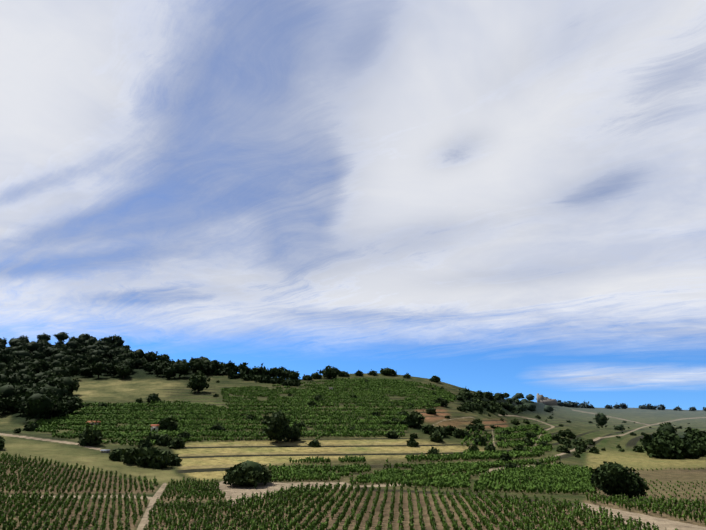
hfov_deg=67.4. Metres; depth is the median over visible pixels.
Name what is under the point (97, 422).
red hut roof
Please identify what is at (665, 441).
trees
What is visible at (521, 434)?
vines
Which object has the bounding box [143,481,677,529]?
vines
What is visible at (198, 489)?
vines
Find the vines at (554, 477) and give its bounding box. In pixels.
[473,462,596,494]
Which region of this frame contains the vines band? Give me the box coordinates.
[268,450,560,488]
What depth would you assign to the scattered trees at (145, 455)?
195.34 m
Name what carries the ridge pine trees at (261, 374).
on the terrain
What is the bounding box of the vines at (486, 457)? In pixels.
[463,449,540,470]
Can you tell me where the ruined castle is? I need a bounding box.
[536,393,556,405]
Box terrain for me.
[0,347,705,529]
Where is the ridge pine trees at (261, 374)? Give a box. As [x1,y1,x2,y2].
[189,360,301,386]
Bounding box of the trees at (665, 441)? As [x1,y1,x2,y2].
[557,399,705,459]
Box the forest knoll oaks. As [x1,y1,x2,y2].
[0,332,221,420]
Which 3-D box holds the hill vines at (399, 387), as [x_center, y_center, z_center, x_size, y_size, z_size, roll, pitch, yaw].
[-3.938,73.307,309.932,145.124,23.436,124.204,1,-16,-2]
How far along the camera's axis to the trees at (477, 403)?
394.18 m
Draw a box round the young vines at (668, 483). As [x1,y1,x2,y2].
[593,467,705,501]
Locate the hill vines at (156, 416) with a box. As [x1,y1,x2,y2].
[27,400,409,445]
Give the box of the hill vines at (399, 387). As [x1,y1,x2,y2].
[221,377,456,408]
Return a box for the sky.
[0,0,705,409]
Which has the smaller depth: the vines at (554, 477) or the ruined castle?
the vines at (554, 477)
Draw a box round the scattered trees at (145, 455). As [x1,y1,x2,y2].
[0,365,624,468]
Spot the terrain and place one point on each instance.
(209, 459)
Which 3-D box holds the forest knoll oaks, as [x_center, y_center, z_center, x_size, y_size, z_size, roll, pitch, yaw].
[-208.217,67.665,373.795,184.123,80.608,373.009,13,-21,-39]
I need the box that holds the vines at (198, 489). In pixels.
[160,476,225,500]
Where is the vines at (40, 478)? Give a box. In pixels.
[0,452,158,493]
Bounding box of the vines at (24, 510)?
[0,488,147,529]
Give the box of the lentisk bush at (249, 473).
[222,460,272,488]
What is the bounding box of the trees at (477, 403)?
[456,388,553,415]
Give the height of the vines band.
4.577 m
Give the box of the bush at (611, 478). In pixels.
[589,461,648,498]
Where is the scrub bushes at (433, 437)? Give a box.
[12,379,689,467]
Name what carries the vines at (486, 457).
on the terrain
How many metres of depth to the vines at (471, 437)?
198.05 m
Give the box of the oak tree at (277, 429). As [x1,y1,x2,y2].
[263,409,302,442]
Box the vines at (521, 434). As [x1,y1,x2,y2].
[495,424,552,450]
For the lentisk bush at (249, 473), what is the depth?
113.88 m
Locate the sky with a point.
(493, 196)
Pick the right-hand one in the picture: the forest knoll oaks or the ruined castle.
the ruined castle
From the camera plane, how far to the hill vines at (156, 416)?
212.43 m
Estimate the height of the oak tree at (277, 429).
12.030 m
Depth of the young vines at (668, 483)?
111.00 m
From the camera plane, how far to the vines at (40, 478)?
111.71 m
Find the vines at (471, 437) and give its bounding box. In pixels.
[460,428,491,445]
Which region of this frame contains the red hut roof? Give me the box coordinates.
[86,421,100,424]

